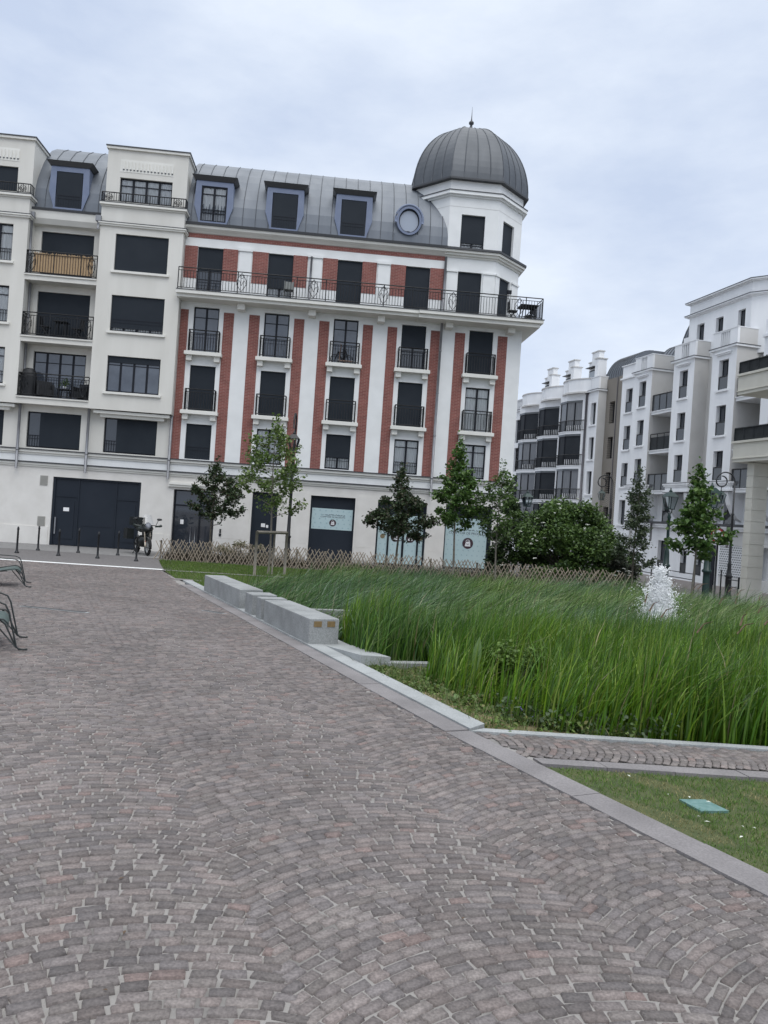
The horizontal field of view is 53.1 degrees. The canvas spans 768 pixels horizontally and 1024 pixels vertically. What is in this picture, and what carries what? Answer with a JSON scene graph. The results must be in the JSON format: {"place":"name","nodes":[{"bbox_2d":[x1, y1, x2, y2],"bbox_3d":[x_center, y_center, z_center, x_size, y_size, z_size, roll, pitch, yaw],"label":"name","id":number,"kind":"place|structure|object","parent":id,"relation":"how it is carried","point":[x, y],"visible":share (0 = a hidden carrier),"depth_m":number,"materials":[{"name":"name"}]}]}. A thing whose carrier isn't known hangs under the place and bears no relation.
{"place":"outdoors","nodes":[
{"label":"outdoors","id":0,"kind":"place"},
{"bbox_2d":[0,542,171,557],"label":"sidewalk","id":1,"kind":"structure","parent":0,"point":[87,550],"depth_m":30.71,"materials":[{"name":"grey concrete"}]},
{"bbox_2d":[123,517,161,555],"bbox_3d":[-9.545,0.882,30.407,1.139,1.571,2.349,4,0,-33],"label":"motorcycle","id":2,"kind":"object","parent":1,"relation":"on","point":[145,537],"visible":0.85,"depth_m":30.09,"materials":[{"name":"grey metal"}]},
{"bbox_2d":[160,559,328,591],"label":"lawn grass","id":3,"kind":"structure","parent":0,"point":[188,567],"depth_m":24.36,"materials":[{"name":"green plant"}]},
{"bbox_2d":[183,455,247,546],"bbox_3d":[-6.574,-0.185,30.433,2.508,4.138,2.409,4,0,0],"label":"young tree","id":4,"kind":"object","parent":3,"relation":"on","point":[232,493],"visible":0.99,"depth_m":30.19,"materials":[{"name":"green plant"}]},
{"bbox_2d":[215,540,267,560],"bbox_3d":[-5.363,1.515,29.327,2.492,0.914,1.182,4,0,0],"label":"shrub","id":5,"kind":"object","parent":3,"relation":"on","point":[237,543],"visible":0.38,"depth_m":29.14,"materials":[{"name":"green plant"}]},
{"bbox_2d":[253,530,287,574],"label":"tree stakes","id":6,"kind":"object","parent":3,"relation":"on","point":[274,533],"visible":0.8,"depth_m":24.02,"materials":[{"name":"beige wood"}]},
{"bbox_2d":[233,412,307,572],"bbox_3d":[-3.508,-0.577,24.061,2.337,5.082,2.416,4,0,0],"label":"young tree","id":7,"kind":"object","parent":3,"relation":"on","point":[256,457],"visible":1,"depth_m":23.81,"materials":[{"name":"green plant"}]},
{"bbox_2d":[162,546,622,588],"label":"dry undergrowth","id":8,"kind":"object","parent":3,"relation":"on","point":[234,560],"visible":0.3,"depth_m":28.36,"materials":[{"name":"brown plant"}]},
{"bbox_2d":[0,543,553,578],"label":"street setts","id":9,"kind":"structure","parent":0,"point":[81,558],"depth_m":26.00,"materials":[{"name":"grey stone"}]},
{"bbox_2d":[0,133,196,551],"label":"cream building","id":10,"kind":"structure","parent":9,"relation":"on","point":[95,462],"depth_m":33.08,"materials":[{"name":"paint"}]},
{"bbox_2d":[0,347,5,385],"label":"window","id":11,"kind":"structure","parent":10,"relation":"in","point":[2,349],"depth_m":32.63,"materials":[{"name":"black"}]},
{"bbox_2d":[0,285,9,324],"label":"window","id":12,"kind":"structure","parent":10,"relation":"in","point":[4,290],"depth_m":32.63,"materials":[{"name":"black"}]},
{"bbox_2d":[0,223,13,263],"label":"window","id":13,"kind":"structure","parent":10,"relation":"in","point":[6,230],"depth_m":32.63,"materials":[{"name":"black"}]},
{"bbox_2d":[0,166,17,190],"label":"window","id":14,"kind":"structure","parent":10,"relation":"in","point":[10,174],"depth_m":32.81,"materials":[{"name":"black glass"}]},
{"bbox_2d":[20,368,36,395],"bbox_3d":[-15.243,-5.558,32.957,0.620,1.220,0.500,4,0,-5],"label":"covered barbecue","id":15,"kind":"object","parent":10,"relation":"on","point":[31,382],"visible":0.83,"depth_m":32.75,"materials":[{"name":"black fabric"}]},
{"bbox_2d":[35,380,54,396],"bbox_3d":[-14.603,-5.324,33.056,0.680,0.640,0.600,4,0,-33],"label":"balcony armchair","id":16,"kind":"object","parent":10,"relation":"on","point":[40,383],"visible":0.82,"depth_m":32.95,"materials":[{"name":"black"}]},
{"bbox_2d":[26,411,80,449],"bbox_3d":[-14.285,-3.508,33.291,2.250,1.540,0.090,4,0,-5],"label":"window","id":17,"kind":"structure","parent":10,"relation":"in","point":[45,430],"depth_m":33.25,"materials":[{"name":"black"}]},
{"bbox_2d":[34,352,85,399],"bbox_3d":[-14.150,-5.889,33.500,2.220,2.030,0.050,4,0,-5],"label":"window","id":18,"kind":"structure","parent":10,"relation":"in","point":[44,362],"depth_m":33.49,"materials":[{"name":"black glass"}]},
{"bbox_2d":[32,251,93,276],"bbox_3d":[-13.676,-10.560,32.737,2.476,0.890,0.017,4,0,-5],"label":"bamboo screen","id":19,"kind":"object","parent":10,"relation":"attached to","point":[58,267],"visible":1,"depth_m":32.73,"materials":[{"name":"beige wood"}]},
{"bbox_2d":[36,292,89,338],"bbox_3d":[-13.975,-8.488,33.495,2.220,2.040,0.080,4,0,-5],"label":"window","id":20,"kind":"structure","parent":10,"relation":"in","point":[57,303],"depth_m":33.46,"materials":[{"name":"black"}]},
{"bbox_2d":[42,232,93,277],"bbox_3d":[-13.802,-11.087,33.506,2.220,2.050,0.080,4,0,-5],"label":"window","id":21,"kind":"structure","parent":10,"relation":"in","point":[54,242],"depth_m":33.47,"materials":[{"name":"black glass"}]},
{"bbox_2d":[103,418,156,455],"bbox_3d":[-11.067,-3.287,33.548,2.250,1.530,0.090,4,0,-5],"label":"window","id":22,"kind":"structure","parent":10,"relation":"in","point":[123,436],"depth_m":33.50,"materials":[{"name":"black"}]},
{"bbox_2d":[102,356,160,397],"bbox_3d":[-10.740,-5.804,32.937,2.450,1.650,0.250,4,0,-5],"label":"window","id":23,"kind":"structure","parent":10,"relation":"in","point":[129,376],"depth_m":33.01,"materials":[{"name":"black glass"}]},
{"bbox_2d":[106,295,164,337],"bbox_3d":[-10.584,-8.398,33.082,2.450,1.650,0.520,4,0,-5],"label":"window","id":24,"kind":"structure","parent":10,"relation":"in","point":[129,315],"depth_m":32.99,"materials":[{"name":"black"}]},
{"bbox_2d":[110,234,168,277],"bbox_3d":[-10.394,-10.997,32.957,2.450,1.680,0.250,4,0,-5],"label":"window","id":25,"kind":"structure","parent":10,"relation":"in","point":[136,255],"depth_m":33.00,"materials":[{"name":"black glass"}]},
{"bbox_2d":[119,178,172,205],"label":"window","id":26,"kind":"structure","parent":10,"relation":"in","point":[132,186],"depth_m":33.33,"materials":[{"name":"black glass"}]},
{"bbox_2d":[283,413,299,559],"bbox_3d":[-3.627,-0.839,29.398,0.520,5.892,1.595,4,0,-12],"label":"street lamp","id":27,"kind":"object","parent":9,"relation":"on","point":[294,436],"visible":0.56,"depth_m":29.53,"materials":[{"name":"black metal"}]},
{"bbox_2d":[163,107,543,570],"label":"brick building","id":28,"kind":"structure","parent":9,"relation":"on","point":[403,294],"depth_m":34.23,"materials":[{"name":"red brick"},{"name":"white stucco"},{"name":"zinc"}]},
{"bbox_2d":[171,489,214,552],"bbox_3d":[-8.398,0.440,33.862,1.800,2.770,0.196,4,0,-5],"label":"lobby door","id":29,"kind":"structure","parent":28,"relation":"in","point":[187,526],"depth_m":33.89,"materials":[{"name":"black glass"}]},
{"bbox_2d":[185,424,211,459],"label":"window","id":30,"kind":"structure","parent":28,"relation":"in","point":[198,437],"depth_m":33.77,"materials":[{"name":"black"}]},
{"bbox_2d":[188,365,215,411],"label":"window","id":31,"kind":"structure","parent":28,"relation":"in","point":[201,377],"depth_m":33.78,"materials":[{"name":"black"}]},
{"bbox_2d":[192,307,219,352],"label":"window","id":32,"kind":"structure","parent":28,"relation":"in","point":[204,318],"depth_m":33.82,"materials":[{"name":"black"}]},
{"bbox_2d":[196,247,223,291],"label":"window","id":33,"kind":"structure","parent":28,"relation":"in","point":[208,258],"depth_m":33.82,"materials":[{"name":"black glass"}]},
{"bbox_2d":[249,492,277,556],"bbox_3d":[-5.336,0.580,34.109,1.130,2.900,0.110,4,0,-5],"label":"service door","id":34,"kind":"structure","parent":28,"relation":"in","point":[259,522],"depth_m":34.10,"materials":[{"name":"black metal"}]},
{"bbox_2d":[256,429,279,464],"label":"window","id":35,"kind":"structure","parent":28,"relation":"in","point":[259,431],"depth_m":34.07,"materials":[{"name":"black glass"}]},
{"bbox_2d":[258,371,285,416],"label":"window","id":36,"kind":"structure","parent":28,"relation":"in","point":[273,383],"depth_m":34.02,"materials":[{"name":"black"}]},
{"bbox_2d":[262,313,289,357],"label":"window","id":37,"kind":"structure","parent":28,"relation":"in","point":[274,324],"depth_m":34.07,"materials":[{"name":"black"}]},
{"bbox_2d":[267,254,293,297],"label":"window","id":38,"kind":"structure","parent":28,"relation":"in","point":[277,264],"depth_m":34.05,"materials":[{"name":"black glass"}]},
{"bbox_2d":[324,434,350,469],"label":"window","id":39,"kind":"structure","parent":28,"relation":"in","point":[337,450],"depth_m":34.27,"materials":[{"name":"black"}]},
{"bbox_2d":[327,377,354,421],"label":"window","id":40,"kind":"structure","parent":28,"relation":"in","point":[341,388],"depth_m":34.27,"materials":[{"name":"black"}]},
{"bbox_2d":[331,319,358,363],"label":"window","id":41,"kind":"structure","parent":28,"relation":"in","point":[344,330],"depth_m":34.31,"materials":[{"name":"black"}]},
{"bbox_2d":[335,260,362,303],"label":"window","id":42,"kind":"structure","parent":28,"relation":"in","point":[347,270],"depth_m":34.28,"materials":[{"name":"black glass"}]},
{"bbox_2d":[392,439,418,474],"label":"window","id":43,"kind":"structure","parent":28,"relation":"in","point":[405,451],"depth_m":34.56,"materials":[{"name":"black glass"}]},
{"bbox_2d":[396,382,421,426],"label":"window","id":44,"kind":"structure","parent":28,"relation":"in","point":[408,393],"depth_m":34.51,"materials":[{"name":"black"}]},
{"bbox_2d":[395,204,423,235],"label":"bullseye window","id":45,"kind":"structure","parent":28,"relation":"in","point":[410,218],"depth_m":34.34,"materials":[{"name":"grey glass"}]},
{"bbox_2d":[399,325,425,369],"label":"window","id":46,"kind":"structure","parent":28,"relation":"in","point":[412,336],"depth_m":34.53,"materials":[{"name":"black"}]},
{"bbox_2d":[403,267,429,308],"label":"window","id":47,"kind":"structure","parent":28,"relation":"in","point":[415,277],"depth_m":34.53,"materials":[{"name":"black glass"}]},
{"bbox_2d":[456,272,480,313],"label":"window","id":48,"kind":"structure","parent":28,"relation":"in","point":[468,282],"depth_m":34.71,"materials":[{"name":"black"}]},
{"bbox_2d":[460,215,484,248],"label":"window","id":49,"kind":"structure","parent":28,"relation":"in","point":[472,227],"depth_m":34.73,"materials":[{"name":"black glass"}]},
{"bbox_2d":[462,444,485,479],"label":"window","id":50,"kind":"structure","parent":28,"relation":"in","point":[476,453],"depth_m":34.82,"materials":[{"name":"black"}]},
{"bbox_2d":[463,388,488,431],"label":"window","id":51,"kind":"structure","parent":28,"relation":"in","point":[476,399],"depth_m":34.82,"materials":[{"name":"black glass"}]},
{"bbox_2d":[467,331,492,374],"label":"window","id":52,"kind":"structure","parent":28,"relation":"in","point":[479,342],"depth_m":34.76,"materials":[{"name":"black"}]},
{"bbox_2d":[498,279,507,315],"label":"window","id":53,"kind":"structure","parent":28,"relation":"in","point":[503,286],"depth_m":35.47,"materials":[{"name":"black"}]},
{"bbox_2d":[502,223,511,255],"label":"window","id":54,"kind":"structure","parent":28,"relation":"in","point":[507,230],"depth_m":35.51,"materials":[{"name":"black glass"}]},
{"bbox_2d":[153,538,630,591],"bbox_3d":[-0.004,1.909,27.475,16.916,0.934,1.126,4,0,8],"label":"lattice fence","id":55,"kind":"object","parent":9,"relation":"on","point":[297,553],"visible":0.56,"depth_m":28.11,"materials":[{"name":"brown wood"}]},
{"bbox_2d":[361,461,441,566],"bbox_3d":[0.610,0.195,29.730,2.846,4.309,2.612,4,0,-36],"label":"young tree","id":56,"kind":"object","parent":9,"relation":"on","point":[391,523],"visible":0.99,"depth_m":29.43,"materials":[{"name":"green plant"}]},
{"bbox_2d":[474,458,528,581],"bbox_3d":[3.968,0.330,26.412,1.908,4.381,1.556,4,0,0],"label":"young tree","id":57,"kind":"object","parent":9,"relation":"on","point":[484,520],"visible":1,"depth_m":26.33,"materials":[{"name":"green plant"}]},
{"bbox_2d":[483,495,529,577],"bbox_3d":[5.102,0.996,30.504,2.221,3.386,2.074,4,0,-18],"label":"shrub","id":58,"kind":"object","parent":9,"relation":"on","point":[490,552],"visible":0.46,"depth_m":30.33,"materials":[{"name":"green plant"}]},
{"bbox_2d":[498,495,643,587],"bbox_3d":[7.230,1.087,29.329,5.460,3.488,4.685,4,0,0],"label":"elder bush","id":59,"kind":"object","parent":9,"relation":"on","point":[587,542],"visible":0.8,"depth_m":28.48,"materials":[{"name":"green plant"}]},
{"bbox_2d":[0,559,767,1023],"bbox_3d":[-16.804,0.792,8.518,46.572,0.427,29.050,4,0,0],"label":"plaza","id":60,"kind":"structure","parent":0,"point":[286,1007],"depth_m":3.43,"materials":[{"name":"grey stone"}]},
{"bbox_2d":[0,592,27,649],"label":"metal chair","id":61,"kind":"object","parent":60,"relation":"on","point":[5,617],"visible":1,"depth_m":9.01,"materials":[{"name":"green"}]},
{"bbox_2d":[0,554,31,586],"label":"metal chair","id":62,"kind":"object","parent":60,"relation":"on","point":[17,568],"visible":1,"depth_m":15.77,"materials":[{"name":"green"}]},
{"bbox_2d":[180,584,467,731],"bbox_3d":[-2.106,1.866,12.694,0.235,0.246,13.174,4,0,-25],"label":"plaza border","id":63,"kind":"object","parent":60,"relation":"on","point":[433,718],"visible":0.75,"depth_m":8.89,"materials":[{"name":"stone"}]},
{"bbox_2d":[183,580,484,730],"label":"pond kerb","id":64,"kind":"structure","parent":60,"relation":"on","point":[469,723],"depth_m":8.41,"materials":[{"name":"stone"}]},
{"bbox_2d":[446,731,767,896],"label":"plaza border","id":65,"kind":"object","parent":60,"relation":"on","point":[735,870],"visible":0.76,"depth_m":4.84,"materials":[{"name":"concrete"}]},
{"bbox_2d":[0,0,767,399],"label":"sky","id":66,"kind":"structure","parent":0,"point":[637,129],"materials":[{"name":"white"}]},
{"bbox_2d":[511,350,608,568],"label":"gabled building","id":67,"kind":"structure","parent":0,"point":[559,441],"depth_m":59.60,"materials":[{"name":"white paint"}]},
{"bbox_2d":[480,735,767,771],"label":"brick path","id":68,"kind":"structure","parent":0,"point":[515,750],"depth_m":6.37,"materials":[{"name":"grey stone"}]},
{"bbox_2d":[471,728,767,753],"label":"curb","id":69,"kind":"structure","parent":68,"relation":"on","point":[656,742],"depth_m":6.77,"materials":[{"name":"concrete"}]},
{"bbox_2d":[476,732,767,770],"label":"path setts","id":70,"kind":"structure","parent":68,"relation":"on","point":[727,758],"depth_m":6.43,"materials":[{"name":"grey stone"}]},
{"bbox_2d":[533,758,767,781],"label":"path border","id":71,"kind":"object","parent":68,"relation":"on","point":[761,776],"visible":0.73,"depth_m":5.96,"materials":[{"name":"concrete"}]},
{"bbox_2d":[510,562,767,607],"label":"street","id":72,"kind":"structure","parent":0,"point":[682,590],"depth_m":41.35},
{"bbox_2d":[604,555,643,591],"bbox_3d":[8.726,2.202,27.960,1.382,1.391,1.257,4,0,-18],"label":"shrub","id":73,"kind":"object","parent":72,"relation":"on","point":[614,564],"visible":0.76,"depth_m":27.73,"materials":[{"name":"green plant"}]},
{"bbox_2d":[598,350,663,565],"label":"patterned building","id":74,"kind":"structure","parent":72,"relation":"on","point":[612,422],"depth_m":55.31,"materials":[{"name":"beige"}]},
{"bbox_2d":[610,465,659,589],"bbox_3d":[8.732,0.576,26.571,1.590,4.522,1.491,4,0,0],"label":"young tree","id":75,"kind":"object","parent":72,"relation":"on","point":[633,542],"visible":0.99,"depth_m":26.41,"materials":[{"name":"green plant"}]},
{"bbox_2d":[662,488,678,583],"bbox_3d":[11.148,1.155,30.199,0.481,4.212,0.481,4,0,-15],"label":"street lamp","id":76,"kind":"object","parent":72,"relation":"on","point":[670,493],"visible":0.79,"depth_m":30.12,"materials":[{"name":"black metal"}]},
{"bbox_2d":[613,275,767,600],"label":"white building","id":77,"kind":"structure","parent":72,"relation":"on","point":[684,406],"depth_m":45.54,"materials":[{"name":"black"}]},
{"bbox_2d":[635,373,648,409],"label":"window","id":78,"kind":"structure","parent":77,"relation":"in","point":[641,398],"depth_m":50.69,"materials":[{"name":"black"}]},
{"bbox_2d":[673,455,682,481],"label":"window","id":79,"kind":"structure","parent":77,"relation":"in","point":[677,473],"depth_m":46.48,"materials":[{"name":"black glass"}]},
{"bbox_2d":[672,413,684,442],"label":"window","id":80,"kind":"structure","parent":77,"relation":"in","point":[680,431],"depth_m":46.47,"materials":[{"name":"black"}]},
{"bbox_2d":[675,362,690,400],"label":"window","id":81,"kind":"structure","parent":77,"relation":"in","point":[682,389],"depth_m":46.45,"materials":[{"name":"black"}]},
{"bbox_2d":[709,545,715,592],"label":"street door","id":82,"kind":"structure","parent":77,"relation":"in","point":[712,553],"depth_m":43.25,"materials":[{"name":"black metal"}]},
{"bbox_2d":[712,451,722,479],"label":"window","id":83,"kind":"structure","parent":77,"relation":"in","point":[717,470],"depth_m":42.97,"materials":[{"name":"black"}]},
{"bbox_2d":[711,406,725,437],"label":"window","id":84,"kind":"structure","parent":77,"relation":"in","point":[720,426],"depth_m":42.95,"materials":[{"name":"black glass"}]},
{"bbox_2d":[714,350,731,392],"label":"window","id":85,"kind":"structure","parent":77,"relation":"in","point":[722,385],"depth_m":42.92,"materials":[{"name":"black glass"}]},
{"bbox_2d":[701,482,722,599],"bbox_3d":[10.813,1.069,25.599,0.481,4.112,0.481,4,0,-15],"label":"street lamp","id":86,"kind":"object","parent":72,"relation":"on","point":[706,570],"visible":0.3,"depth_m":25.50,"materials":[{"name":"black metal"}]},
{"bbox_2d":[716,472,735,598],"bbox_3d":[17.033,1.172,38.500,1.153,6.383,0.415,4,0,0],"label":"street lamp","id":87,"kind":"object","parent":72,"relation":"on","point":[729,572],"visible":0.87,"depth_m":38.46,"materials":[{"name":"black metal"}]},
{"bbox_2d":[731,355,767,606],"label":"stone building","id":88,"kind":"structure","parent":72,"relation":"on","point":[750,446],"depth_m":28.90,"materials":[{"name":"beige stone"}]},
{"bbox_2d":[546,765,767,872],"bbox_3d":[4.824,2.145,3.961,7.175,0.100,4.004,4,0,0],"label":"lawn grass","id":89,"kind":"structure","parent":0,"point":[705,812],"depth_m":5.32,"materials":[{"name":"green plant"}]},
{"bbox_2d":[679,799,728,813],"bbox_3d":[2.176,2.010,5.228,0.208,0.038,0.242,4,0,-17],"label":"utility cover","id":90,"kind":"object","parent":89,"relation":"on","point":[705,805],"visible":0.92,"depth_m":5.21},
{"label":"pond bank","id":91,"kind":"structure","parent":0,"visible":0},
{"bbox_2d":[323,640,390,667],"bbox_3d":[-1.973,1.877,13.744,0.410,0.379,8.980,4,0,-25],"label":"bench ledge","id":92,"kind":"object","parent":91,"relation":"on","point":[351,651],"visible":0.32,"depth_m":9.87,"materials":[{"name":"stone"}]},
{"bbox_2d":[204,575,262,608],"bbox_3d":[-3.182,1.634,15.963,0.450,0.416,3.230,4,0,-25],"label":"stone bench","id":93,"kind":"object","parent":92,"relation":"on","point":[229,590],"visible":0.84,"depth_m":15.46,"materials":[{"name":"grey stone"}]},
{"bbox_2d":[245,592,276,614],"bbox_3d":[-2.228,1.659,13.875,0.450,0.379,0.480,4,0,-25],"label":"stone bench","id":94,"kind":"object","parent":92,"relation":"on","point":[250,602],"visible":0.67,"depth_m":13.69,"materials":[{"name":"grey stone"}]},
{"bbox_2d":[256,597,286,619],"bbox_3d":[-1.945,1.666,13.257,0.450,0.377,0.320,4,0,-25],"label":"stone bench","id":95,"kind":"object","parent":92,"relation":"on","point":[260,605],"visible":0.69,"depth_m":13.11,"materials":[{"name":"grey stone"}]},
{"bbox_2d":[264,600,338,643],"bbox_3d":[-1.324,1.682,11.898,0.450,0.403,2.308,4,0,-25],"label":"stone bench","id":96,"kind":"object","parent":92,"relation":"on","point":[307,625],"visible":0.99,"depth_m":11.24,"materials":[{"name":"grey stone"}]},
{"bbox_2d":[380,661,429,670],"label":"wall","id":97,"kind":"structure","parent":91,"relation":"on","point":[408,663],"depth_m":9.80,"materials":[{"name":"grey stone"}]},
{"bbox_2d":[429,430,487,574],"bbox_3d":[2.535,-0.218,26.702,1.788,5.286,2.041,4,0,-43],"label":"young tree","id":98,"kind":"object","parent":91,"relation":"on","point":[464,495],"visible":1,"depth_m":26.49,"materials":[{"name":"green plant"}]},
{"bbox_2d":[243,559,767,640],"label":"reed bed","id":99,"kind":"object","parent":91,"relation":"on","point":[322,591],"visible":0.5,"depth_m":18.34,"materials":[{"name":"green plant"}]},
{"bbox_2d":[491,690,685,739],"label":"herbs","id":100,"kind":"object","parent":91,"relation":"on","point":[504,700],"visible":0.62,"depth_m":7.08,"materials":[{"name":"green plant"}]},
{"bbox_2d":[663,456,738,598],"bbox_3d":[9.360,0.584,22.777,1.494,4.498,2.110,4,0,-27],"label":"young tree","id":101,"kind":"object","parent":91,"relation":"on","point":[699,514],"visible":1,"depth_m":22.72,"materials":[{"name":"green plant"}]},
{"bbox_2d":[640,582,767,664],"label":"seed heads","id":102,"kind":"object","parent":91,"relation":"on","point":[740,624],"visible":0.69,"depth_m":10.35,"materials":[{"name":"plant"}]},
{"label":"herb bed","id":103,"kind":"structure","parent":91,"relation":"on","visible":0},
{"bbox_2d":[447,637,481,697],"bbox_3d":[0.811,1.718,8.259,0.661,0.660,0.659,4,0,-10],"label":"dock plant","id":104,"kind":"object","parent":103,"relation":"on","point":[476,646],"visible":0.32,"depth_m":8.61,"materials":[{"name":"green plant"}]},
{"bbox_2d":[349,653,621,735],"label":"wild grass","id":105,"kind":"structure","parent":103,"relation":"on","point":[446,694],"depth_m":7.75,"materials":[{"name":"green plant"}]},
{"bbox_2d":[366,664,637,737],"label":"herbs","id":106,"kind":"object","parent":103,"relation":"on","point":[433,687],"visible":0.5,"depth_m":7.58,"materials":[{"name":"green plant"}]},
{"label":"water","id":107,"kind":"structure","parent":0,"visible":0},
{"bbox_2d":[338,573,767,745],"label":"reed bed","id":108,"kind":"object","parent":107,"relation":"in","point":[703,688],"visible":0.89,"depth_m":7.98,"materials":[{"name":"green plant"}]},
{"bbox_2d":[481,636,551,696],"bbox_3d":[1.551,1.786,8.783,0.976,0.728,0.725,4,0,0],"label":"bushy weed","id":109,"kind":"object","parent":108,"relation":"on","point":[502,650],"visible":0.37,"depth_m":8.71,"materials":[{"name":"green plant"}]},
{"bbox_2d":[629,563,691,621],"bbox_3d":[5.706,1.969,16.146,1.669,1.803,1.895,4,0,19],"label":"fountain","id":110,"kind":"object","parent":107,"relation":"on","point":[659,587],"visible":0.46,"depth_m":16.11,"materials":[{"name":"white liquid"}]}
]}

